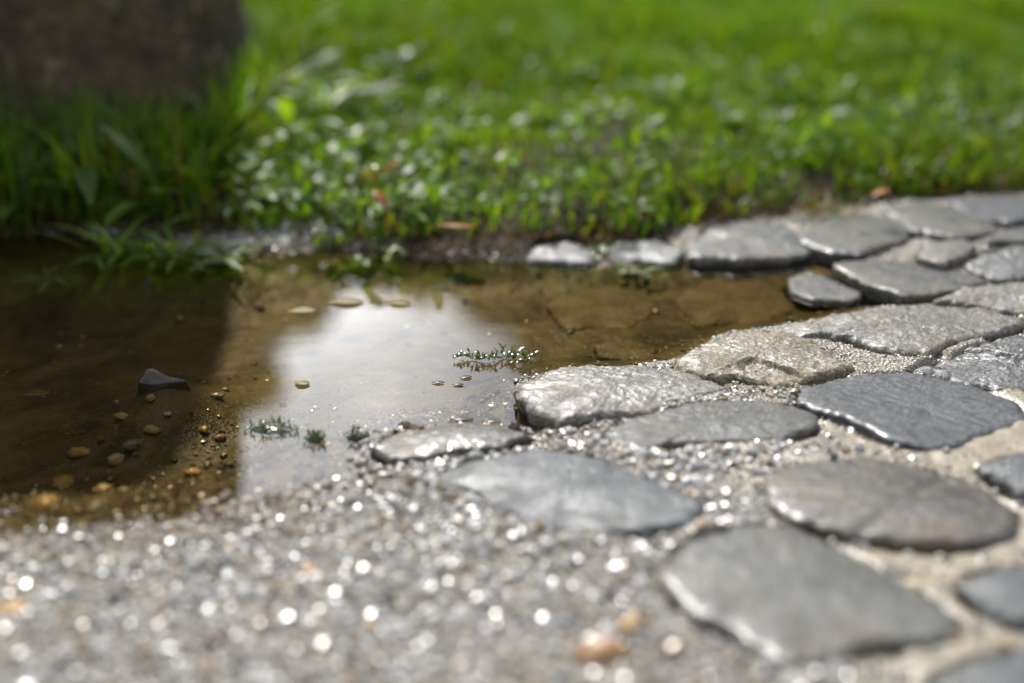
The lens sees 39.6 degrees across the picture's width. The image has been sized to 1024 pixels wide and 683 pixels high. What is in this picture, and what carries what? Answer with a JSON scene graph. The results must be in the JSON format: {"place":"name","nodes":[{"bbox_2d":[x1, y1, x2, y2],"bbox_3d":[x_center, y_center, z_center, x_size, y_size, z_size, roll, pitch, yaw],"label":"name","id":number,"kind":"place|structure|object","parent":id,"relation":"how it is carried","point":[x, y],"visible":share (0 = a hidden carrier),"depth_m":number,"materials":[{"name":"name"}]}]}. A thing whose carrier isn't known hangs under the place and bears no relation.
{"place":"outdoors","nodes":[
{"label":"outdoors","id":0,"kind":"place"},
{"bbox_2d":[0,49,1023,682],"bbox_3d":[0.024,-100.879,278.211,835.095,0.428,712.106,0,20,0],"label":"ground","id":1,"kind":"structure","parent":0,"point":[382,369],"depth_m":1.12,"materials":[{"name":"beige soil"}]},
{"bbox_2d":[0,599,27,614],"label":"pebble","id":2,"kind":"object","parent":1,"relation":"on","point":[14,605],"visible":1,"depth_m":0.72,"materials":[{"name":"stone"}]},
{"bbox_2d":[32,494,60,509],"bbox_3d":[-0.281,0.099,0.861,0.017,0.009,0.020,8,22,22],"label":"pebble","id":3,"kind":"object","parent":1,"relation":"on","point":[42,502],"visible":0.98,"depth_m":0.86,"materials":[{"name":"stone"}]},
{"bbox_2d":[0,127,100,219],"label":"broad leaved weed","id":4,"kind":"object","parent":1,"relation":"on","point":[28,150],"visible":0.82,"depth_m":1.44,"materials":[{"name":"green plant"}]},
{"bbox_2d":[51,475,74,488],"bbox_3d":[-0.297,0.094,0.941,0.015,0.009,0.020,-10,22,-26],"label":"pebble","id":5,"kind":"object","parent":1,"relation":"on","point":[65,481],"visible":0.88,"depth_m":0.94,"materials":[{"name":"stone"}]},
{"bbox_2d":[66,447,90,458],"bbox_3d":[-0.299,0.077,0.983,0.018,0.008,0.013,-7,21,-19],"label":"pebble","id":6,"kind":"object","parent":1,"relation":"on","point":[75,452],"visible":1,"depth_m":0.98,"materials":[{"name":"stone"}]},
{"bbox_2d":[85,500,107,512],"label":"pebble","id":7,"kind":"object","parent":1,"relation":"on","point":[95,506],"visible":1,"depth_m":0.85,"materials":[{"name":"stone"}]},
{"bbox_2d":[0,97,201,203],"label":"broad leaved weed","id":8,"kind":"object","parent":1,"relation":"on","point":[87,178],"visible":0.76,"depth_m":1.49,"materials":[{"name":"green plant"}]},
{"bbox_2d":[91,483,114,492],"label":"pebble","id":9,"kind":"object","parent":1,"relation":"on","point":[98,488],"visible":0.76,"depth_m":0.90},
{"bbox_2d":[108,453,123,465],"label":"pebble","id":10,"kind":"object","parent":1,"relation":"on","point":[115,459],"visible":1,"depth_m":0.96,"materials":[{"name":"stone"}]},
{"bbox_2d":[113,412,127,420],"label":"pebble","id":11,"kind":"object","parent":1,"relation":"on","point":[120,416],"visible":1,"depth_m":1.00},
{"bbox_2d":[0,0,254,135],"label":"stone post","id":12,"kind":"object","parent":1,"relation":"on","point":[129,46],"visible":0.48,"depth_m":1.65,"materials":[{"name":"stone"}]},
{"bbox_2d":[122,439,141,450],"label":"pebble","id":13,"kind":"object","parent":1,"relation":"on","point":[132,445],"visible":1,"depth_m":0.97,"materials":[{"name":"stone"}]},
{"bbox_2d":[146,394,155,401],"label":"pebble","id":14,"kind":"object","parent":1,"relation":"on","point":[150,397],"visible":1,"depth_m":1.01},
{"bbox_2d":[143,425,160,433],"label":"pebble","id":15,"kind":"object","parent":1,"relation":"on","point":[151,429],"visible":1,"depth_m":0.98,"materials":[{"name":"stone"}]},
{"bbox_2d":[90,125,219,225],"bbox_3d":[-0.362,-0.167,1.422,0.123,0.085,0.173,-7,21,-18],"label":"broad leaved weed","id":16,"kind":"object","parent":1,"relation":"on","point":[116,211],"visible":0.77,"depth_m":1.42,"materials":[{"name":"green plant"}]},
{"bbox_2d":[136,369,190,395],"bbox_3d":[-0.252,0.039,1.038,0.054,0.042,0.034,0,20,0],"label":"rock","id":17,"kind":"object","parent":1,"relation":"on","point":[152,380],"visible":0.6,"depth_m":1.03,"materials":[{"name":"stone"}]},
{"bbox_2d":[163,412,172,417],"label":"rock","id":18,"kind":"object","parent":1,"relation":"on","point":[167,414],"visible":1,"depth_m":0.97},
{"bbox_2d":[0,0,359,233],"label":"tall grass","id":19,"kind":"structure","parent":1,"relation":"on","point":[155,140],"depth_m":1.51,"materials":[{"name":"plant"}]},
{"bbox_2d":[183,467,201,475],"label":"pebble","id":20,"kind":"object","parent":1,"relation":"on","point":[194,471],"visible":1,"depth_m":0.94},
{"bbox_2d":[198,426,208,432],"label":"pebble","id":21,"kind":"object","parent":1,"relation":"on","point":[203,429],"visible":1,"depth_m":0.99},
{"bbox_2d":[145,189,284,229],"bbox_3d":[-0.289,-0.133,1.400,0.146,0.030,0.113,-18,27,-41],"label":"broad leaved weed","id":22,"kind":"object","parent":1,"relation":"on","point":[228,209],"visible":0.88,"depth_m":1.40,"materials":[{"name":"green plant"}]},
{"bbox_2d":[201,633,228,649],"bbox_3d":[-0.144,0.146,0.690,0.013,0.008,0.013,1,20,3],"label":"pebble","id":23,"kind":"object","parent":1,"relation":"on","point":[214,640],"visible":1,"depth_m":0.69,"materials":[{"name":"stone"}]},
{"bbox_2d":[210,392,224,399],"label":"pebble","id":24,"kind":"object","parent":1,"relation":"on","point":[216,395],"visible":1,"depth_m":1.04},
{"bbox_2d":[214,433,226,440],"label":"pebble","id":25,"kind":"object","parent":1,"relation":"on","point":[220,437],"visible":1,"depth_m":0.99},
{"bbox_2d":[248,79,342,134],"bbox_3d":[-0.258,-0.269,1.666,0.133,0.063,0.137,0,20,0],"label":"broad leaved weed","id":26,"kind":"object","parent":1,"relation":"on","point":[285,108],"visible":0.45,"depth_m":1.67,"materials":[{"name":"green plant"}]},
{"bbox_2d":[276,174,332,201],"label":"broad leaved weed","id":27,"kind":"object","parent":1,"relation":"on","point":[306,185],"visible":0.41,"depth_m":1.45,"materials":[{"name":"green plant"}]},
{"bbox_2d":[298,492,318,498],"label":"pebble","id":28,"kind":"object","parent":1,"relation":"on","point":[310,495],"visible":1,"depth_m":0.85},
{"bbox_2d":[298,563,319,579],"bbox_3d":[-0.108,0.123,0.757,0.011,0.008,0.016,-10,22,-27],"label":"pebble","id":29,"kind":"object","parent":1,"relation":"on","point":[308,569],"visible":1,"depth_m":0.75,"materials":[{"name":"stone"}]},
{"bbox_2d":[259,50,367,97],"bbox_3d":[-0.289,-0.356,1.924,0.145,0.057,0.155,-10,22,-25],"label":"broad leaved weed","id":30,"kind":"object","parent":1,"relation":"on","point":[312,70],"visible":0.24,"depth_m":1.95,"materials":[{"name":"green plant"}]},
{"bbox_2d":[303,428,326,444],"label":"moss tuft","id":31,"kind":"object","parent":1,"relation":"on","point":[314,438],"visible":1,"depth_m":0.93,"materials":[{"name":"plant"}]},
{"bbox_2d":[270,77,377,116],"bbox_3d":[-0.234,-0.311,1.795,0.137,0.066,0.161,0,20,0],"label":"broad leaved weed","id":32,"kind":"object","parent":1,"relation":"on","point":[340,90],"visible":0.72,"depth_m":1.77,"materials":[{"name":"green plant"}]},
{"bbox_2d":[312,118,390,161],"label":"broad leaved weed","id":33,"kind":"object","parent":1,"relation":"on","point":[356,132],"visible":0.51,"depth_m":1.62,"materials":[{"name":"green plant"}]},
{"bbox_2d":[325,256,377,271],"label":"broad leaved weed","id":34,"kind":"object","parent":1,"relation":"on","point":[352,261],"visible":1,"depth_m":1.32,"materials":[{"name":"green plant"}]},
{"bbox_2d":[328,74,409,105],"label":"broad leaved weed","id":35,"kind":"object","parent":1,"relation":"on","point":[385,87],"visible":0.68,"depth_m":1.83,"materials":[{"name":"green plant"}]},
{"bbox_2d":[362,478,384,491],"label":"moss tuft","id":36,"kind":"object","parent":1,"relation":"on","point":[372,484],"visible":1,"depth_m":0.86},
{"bbox_2d":[366,244,410,259],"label":"broad leaved weed","id":37,"kind":"object","parent":1,"relation":"on","point":[387,251],"visible":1,"depth_m":1.33,"materials":[{"name":"green plant"}]},
{"bbox_2d":[364,40,436,81],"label":"broad leaved weed","id":38,"kind":"object","parent":1,"relation":"on","point":[406,57],"visible":0.79,"depth_m":1.97,"materials":[{"name":"green plant"}]},
{"bbox_2d":[0,240,825,513],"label":"puddle bed grit","id":39,"kind":"object","parent":1,"relation":"on","point":[82,337],"visible":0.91,"depth_m":1.16,"materials":[{"name":"gravel"}]},
{"bbox_2d":[370,422,530,466],"bbox_3d":[-0.041,0.083,0.932,0.105,0.051,0.053,-6,21,-16],"label":"cobblestone","id":40,"kind":"object","parent":1,"relation":"on","point":[450,439],"visible":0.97,"depth_m":0.91,"materials":[{"name":"stone"}]},
{"bbox_2d":[421,120,479,140],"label":"broad leaved weed","id":41,"kind":"object","parent":1,"relation":"on","point":[457,126],"visible":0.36,"depth_m":1.67,"materials":[{"name":"green plant"}]},
{"bbox_2d":[434,223,475,227],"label":"fallen leaf","id":42,"kind":"object","parent":1,"relation":"on","point":[461,225],"visible":1,"depth_m":1.31,"materials":[{"name":"plant"}]},
{"bbox_2d":[456,181,507,209],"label":"broad leaved weed","id":43,"kind":"object","parent":1,"relation":"on","point":[478,200],"visible":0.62,"depth_m":1.43,"materials":[{"name":"green plant"}]},
{"bbox_2d":[0,191,1023,682],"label":"wet gravel","id":44,"kind":"structure","parent":1,"relation":"on","point":[622,587],"depth_m":0.76,"materials":[{"name":"gravel"}]},
{"bbox_2d":[0,0,1023,247],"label":"lawn grass","id":45,"kind":"structure","parent":1,"relation":"on","point":[950,24],"depth_m":1.92,"materials":[{"name":"plant"}]},
{"bbox_2d":[0,63,1023,237],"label":"broad leaf cover","id":46,"kind":"object","parent":1,"relation":"on","point":[835,132],"visible":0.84,"depth_m":1.49,"materials":[{"name":"green plant"}]},
{"bbox_2d":[362,165,380,189],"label":"fallen leaf","id":47,"kind":"object","parent":46,"relation":"on","point":[371,176],"visible":1,"depth_m":1.36,"materials":[{"name":"plant"}]},
{"bbox_2d":[372,190,388,207],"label":"fallen leaf","id":48,"kind":"object","parent":46,"relation":"on","point":[380,197],"visible":1,"depth_m":1.32,"materials":[{"name":"plant"}]},
{"bbox_2d":[382,161,399,173],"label":"fallen leaf","id":49,"kind":"object","parent":46,"relation":"on","point":[390,166],"visible":1,"depth_m":1.42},
{"bbox_2d":[0,164,1023,261],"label":"dead grass thatch","id":50,"kind":"object","parent":1,"relation":"on","point":[508,254],"visible":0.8,"depth_m":1.40,"materials":[{"name":"plant"}]},
{"bbox_2d":[2,6,1023,225],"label":"clover cover","id":51,"kind":"object","parent":1,"relation":"on","point":[718,139],"visible":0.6,"depth_m":1.76,"materials":[{"name":"green plant"}]},
{"bbox_2d":[512,104,597,127],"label":"broad leaved weed","id":52,"kind":"object","parent":1,"relation":"on","point":[526,117],"visible":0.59,"depth_m":1.73,"materials":[{"name":"green plant"}]},
{"bbox_2d":[525,242,595,270],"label":"cobblestone","id":53,"kind":"object","parent":1,"relation":"on","point":[566,256],"visible":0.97,"depth_m":1.31,"materials":[{"name":"stone"}]},
{"bbox_2d":[444,449,705,539],"bbox_3d":[0.037,0.109,0.845,0.100,0.050,0.144,-16,25,-37],"label":"cobblestone","id":54,"kind":"object","parent":1,"relation":"on","point":[564,492],"visible":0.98,"depth_m":0.83,"materials":[{"name":"grey stone"}]},
{"bbox_2d":[573,637,629,665],"bbox_3d":[0.043,0.150,0.682,0.028,0.014,0.020,0,20,0],"label":"pebble","id":55,"kind":"object","parent":1,"relation":"on","point":[597,651],"visible":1,"depth_m":0.68,"materials":[{"name":"stone"}]},
{"bbox_2d":[587,245,617,261],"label":"broad leaved weed","id":56,"kind":"object","parent":1,"relation":"on","point":[598,251],"visible":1,"depth_m":1.32,"materials":[{"name":"green plant"}]},
{"bbox_2d":[547,286,658,330],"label":"cobblestone","id":57,"kind":"object","parent":1,"relation":"on","point":[581,308],"visible":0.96,"depth_m":1.21,"materials":[{"name":"stone"}]},
{"bbox_2d":[513,364,729,431],"bbox_3d":[0.067,0.051,0.997,0.137,0.054,0.107,-14,24,-33],"label":"cobblestone","id":58,"kind":"object","parent":1,"relation":"on","point":[572,397],"visible":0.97,"depth_m":0.97,"materials":[{"name":"stone"}]},
{"bbox_2d":[593,337,657,360],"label":"cobblestone","id":59,"kind":"object","parent":1,"relation":"on","point":[618,348],"visible":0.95,"depth_m":1.11,"materials":[{"name":"stone"}]},
{"bbox_2d":[617,615,637,635],"bbox_3d":[0.057,0.140,0.702,0.011,0.009,0.016,10,22,25],"label":"pebble","id":60,"kind":"object","parent":1,"relation":"on","point":[626,625],"visible":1,"depth_m":0.70,"materials":[{"name":"stone"}]},
{"bbox_2d":[608,240,686,270],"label":"cobblestone","id":61,"kind":"object","parent":1,"relation":"on","point":[653,253],"visible":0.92,"depth_m":1.32,"materials":[{"name":"stone"}]},
{"bbox_2d":[635,175,661,203],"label":"broad leaved weed","id":62,"kind":"object","parent":1,"relation":"on","point":[652,187],"visible":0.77,"depth_m":1.43,"materials":[{"name":"green plant"}]},
{"bbox_2d":[622,71,714,114],"bbox_3d":[0.205,-0.322,1.835,0.126,0.069,0.117,17,26,39],"label":"broad leaved weed","id":63,"kind":"object","parent":1,"relation":"on","point":[678,83],"visible":0.56,"depth_m":1.84,"materials":[{"name":"green plant"}]},
{"bbox_2d":[685,489,696,495],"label":"pebble","id":64,"kind":"object","parent":1,"relation":"on","point":[690,492],"visible":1,"depth_m":0.84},
{"bbox_2d":[606,400,819,450],"bbox_3d":[0.130,0.074,0.940,0.147,0.050,0.072,-4,20,-12],"label":"cobblestone","id":65,"kind":"object","parent":1,"relation":"on","point":[705,422],"visible":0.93,"depth_m":0.92,"materials":[{"name":"grey stone"}]},
{"bbox_2d":[705,102,760,142],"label":"broad leaved weed","id":66,"kind":"object","parent":1,"relation":"on","point":[727,115],"visible":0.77,"depth_m":1.73,"materials":[{"name":"green plant"}]},
{"bbox_2d":[675,279,800,328],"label":"cobblestone","id":67,"kind":"object","parent":1,"relation":"on","point":[712,303],"visible":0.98,"depth_m":1.22,"materials":[{"name":"stone"}]},
{"bbox_2d":[687,220,811,272],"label":"cobblestone","id":68,"kind":"object","parent":1,"relation":"on","point":[741,245],"visible":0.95,"depth_m":1.32,"materials":[{"name":"grey stone"}]},
{"bbox_2d":[674,331,854,387],"bbox_3d":[0.176,0.032,1.050,0.126,0.053,0.103,-10,22,-26],"label":"cobblestone","id":69,"kind":"object","parent":1,"relation":"on","point":[781,359],"visible":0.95,"depth_m":1.03,"materials":[{"name":"beige stone"}]},
{"bbox_2d":[755,75,820,104],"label":"broad leaved weed","id":70,"kind":"object","parent":1,"relation":"on","point":[781,80],"visible":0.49,"depth_m":1.87,"materials":[{"name":"green plant"}]},
{"bbox_2d":[657,524,961,668],"bbox_3d":[0.143,0.148,0.730,0.112,0.050,0.144,-13,24,-31],"label":"cobblestone","id":71,"kind":"object","parent":1,"relation":"on","point":[790,597],"visible":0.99,"depth_m":0.71,"materials":[{"name":"grey stone"}]},
{"bbox_2d":[787,271,862,310],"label":"cobblestone","id":72,"kind":"object","parent":1,"relation":"on","point":[809,291],"visible":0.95,"depth_m":1.22,"materials":[{"name":"grey stone"}]},
{"bbox_2d":[786,189,868,221],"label":"brown grass tuft","id":73,"kind":"object","parent":1,"relation":"on","point":[820,205],"visible":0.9,"depth_m":1.41,"materials":[{"name":"orange plant"}]},
{"bbox_2d":[797,211,909,267],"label":"cobblestone","id":74,"kind":"object","parent":1,"relation":"on","point":[829,241],"visible":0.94,"depth_m":1.34,"materials":[{"name":"grey stone"}]},
{"bbox_2d":[869,188,889,196],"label":"fallen leaf","id":75,"kind":"object","parent":1,"relation":"on","point":[880,191],"visible":1,"depth_m":1.36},
{"bbox_2d":[763,456,1020,555],"bbox_3d":[0.218,0.110,0.833,0.143,0.052,0.113,0,20,0],"label":"cobblestone","id":76,"kind":"object","parent":1,"relation":"on","point":[888,507],"visible":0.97,"depth_m":0.81,"materials":[{"name":"stone"}]},
{"bbox_2d":[781,306,1023,358],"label":"cobblestone","id":77,"kind":"object","parent":1,"relation":"on","point":[915,332],"visible":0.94,"depth_m":1.10,"materials":[{"name":"stone"}]},
{"bbox_2d":[833,260,986,306],"bbox_3d":[0.346,-0.037,1.243,0.105,0.049,0.107,-7,21,-18],"label":"cobblestone","id":78,"kind":"object","parent":1,"relation":"on","point":[883,283],"visible":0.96,"depth_m":1.22,"materials":[{"name":"grey stone"}]},
{"bbox_2d":[797,372,1023,451],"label":"cobblestone","id":79,"kind":"object","parent":1,"relation":"on","point":[913,411],"visible":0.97,"depth_m":0.95,"materials":[{"name":"stone"}]},
{"bbox_2d":[903,579,923,590],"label":"pebble","id":80,"kind":"object","parent":1,"relation":"on","point":[917,585],"visible":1,"depth_m":0.73,"materials":[{"name":"stone"}]},
{"bbox_2d":[918,167,958,185],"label":"broad leaved weed","id":81,"kind":"object","parent":1,"relation":"on","point":[928,172],"visible":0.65,"depth_m":1.55,"materials":[{"name":"green plant"}]},
{"bbox_2d":[881,202,999,242],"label":"cobblestone","id":82,"kind":"object","parent":1,"relation":"on","point":[936,222],"visible":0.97,"depth_m":1.38,"materials":[{"name":"grey stone"}]},
{"bbox_2d":[916,239,976,269],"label":"cobblestone","id":83,"kind":"object","parent":1,"relation":"on","point":[945,255],"visible":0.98,"depth_m":1.27,"materials":[{"name":"stone"}]},
{"bbox_2d":[913,335,1023,391],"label":"cobblestone","id":84,"kind":"object","parent":1,"relation":"on","point":[996,365],"visible":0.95,"depth_m":1.02,"materials":[{"name":"stone"}]},
{"bbox_2d":[933,282,1023,317],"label":"cobblestone","id":85,"kind":"object","parent":1,"relation":"on","point":[1007,299],"visible":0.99,"depth_m":1.17,"materials":[{"name":"stone"}]},
{"bbox_2d":[937,649,1023,682],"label":"cobblestone","id":86,"kind":"object","parent":1,"relation":"on","point":[1008,669],"visible":1,"depth_m":0.65,"materials":[{"name":"grey stone"}]},
{"bbox_2d":[952,195,1023,228],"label":"cobblestone","id":87,"kind":"object","parent":1,"relation":"on","point":[1005,211],"visible":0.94,"depth_m":1.42,"materials":[{"name":"stone"}]},
{"bbox_2d":[955,566,1023,633],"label":"cobblestone","id":88,"kind":"object","parent":1,"relation":"on","point":[995,596],"visible":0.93,"depth_m":0.72,"materials":[{"name":"grey stone"}]},
{"bbox_2d":[964,245,1023,284],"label":"cobblestone","id":89,"kind":"object","parent":1,"relation":"on","point":[1003,266],"visible":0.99,"depth_m":1.24,"materials":[{"name":"stone"}]},
{"bbox_2d":[977,452,1023,501],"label":"cobblestone","id":90,"kind":"object","parent":1,"relation":"on","point":[1004,475],"visible":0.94,"depth_m":0.85,"materials":[{"name":"grey stone"}]},
{"bbox_2d":[985,227,1023,249],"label":"cobblestone","id":91,"kind":"object","parent":1,"relation":"on","point":[1002,239],"visible":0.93,"depth_m":1.33,"materials":[{"name":"grey stone"}]},
{"label":"puddle water","id":92,"kind":"structure","parent":1,"relation":"on","visible":0},
{"bbox_2d":[21,389,50,396],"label":"fallen leaf","id":93,"kind":"object","parent":92,"relation":"on","point":[37,392],"visible":1,"depth_m":1.02,"materials":[{"name":"plant"}]},
{"bbox_2d":[6,263,82,294],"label":"floating grass tuft","id":94,"kind":"object","parent":92,"relation":"on","point":[44,284],"visible":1,"depth_m":1.26,"materials":[{"name":"green plant"}]},
{"bbox_2d":[47,213,162,281],"bbox_3d":[-0.376,-0.093,1.340,0.131,0.054,0.122,5,21,14],"label":"floating grass tuft","id":95,"kind":"object","parent":92,"relation":"on","point":[105,237],"visible":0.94,"depth_m":1.33,"materials":[{"name":"green plant"}]},
{"bbox_2d":[89,224,223,277],"bbox_3d":[-0.312,-0.083,1.332,0.125,0.041,0.120,17,26,39],"label":"floating grass tuft","id":96,"kind":"object","parent":92,"relation":"on","point":[169,245],"visible":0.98,"depth_m":1.32,"materials":[{"name":"green plant"}]},
{"bbox_2d":[178,241,274,278],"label":"floating grass tuft","id":97,"kind":"object","parent":92,"relation":"on","point":[225,257],"visible":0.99,"depth_m":1.31,"materials":[{"name":"green plant"}]},
{"bbox_2d":[243,414,299,439],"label":"moss tuft","id":98,"kind":"object","parent":92,"relation":"on","point":[282,431],"visible":1,"depth_m":0.94,"materials":[{"name":"plant"}]},
{"bbox_2d":[287,307,316,312],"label":"fallen leaf","id":99,"kind":"object","parent":92,"relation":"on","point":[303,310],"visible":1,"depth_m":1.18,"materials":[{"name":"plant"}]},
{"bbox_2d":[294,380,309,385],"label":"fallen leaf","id":100,"kind":"object","parent":92,"relation":"on","point":[303,382],"visible":1,"depth_m":1.03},
{"bbox_2d":[328,298,363,303],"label":"fallen leaf","id":101,"kind":"object","parent":92,"relation":"on","point":[348,301],"visible":1,"depth_m":1.20,"materials":[{"name":"plant"}]},
{"bbox_2d":[342,423,371,442],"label":"moss tuft","id":102,"kind":"object","parent":92,"relation":"on","point":[357,437],"visible":1,"depth_m":0.93,"materials":[{"name":"plant"}]},
{"bbox_2d":[386,300,409,304],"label":"fallen leaf","id":103,"kind":"object","parent":92,"relation":"on","point":[397,302],"visible":1,"depth_m":1.20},
{"bbox_2d":[450,417,473,419],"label":"fallen leaf","id":104,"kind":"object","parent":92,"relation":"on","point":[463,418],"visible":1,"depth_m":0.96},
{"bbox_2d":[483,419,500,422],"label":"fallen leaf","id":105,"kind":"object","parent":92,"relation":"on","point":[492,420],"visible":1,"depth_m":0.96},
{"bbox_2d":[453,342,530,360],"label":"moss sprig","id":106,"kind":"object","parent":92,"relation":"on","point":[477,355],"visible":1,"depth_m":1.07,"materials":[{"name":"plant"}]},
{"bbox_2d":[503,349,538,363],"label":"moss sprig","id":107,"kind":"object","parent":92,"relation":"on","point":[525,354],"visible":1,"depth_m":1.07,"materials":[{"name":"plant"}]},
{"bbox_2d":[616,260,662,280],"bbox_3d":[0.111,-0.063,1.281,0.051,0.011,0.026,12,23,29],"label":"plant scrap","id":108,"kind":"object","parent":92,"relation":"on","point":[621,272],"visible":1,"depth_m":1.28,"materials":[{"name":"green plant"}]}
]}

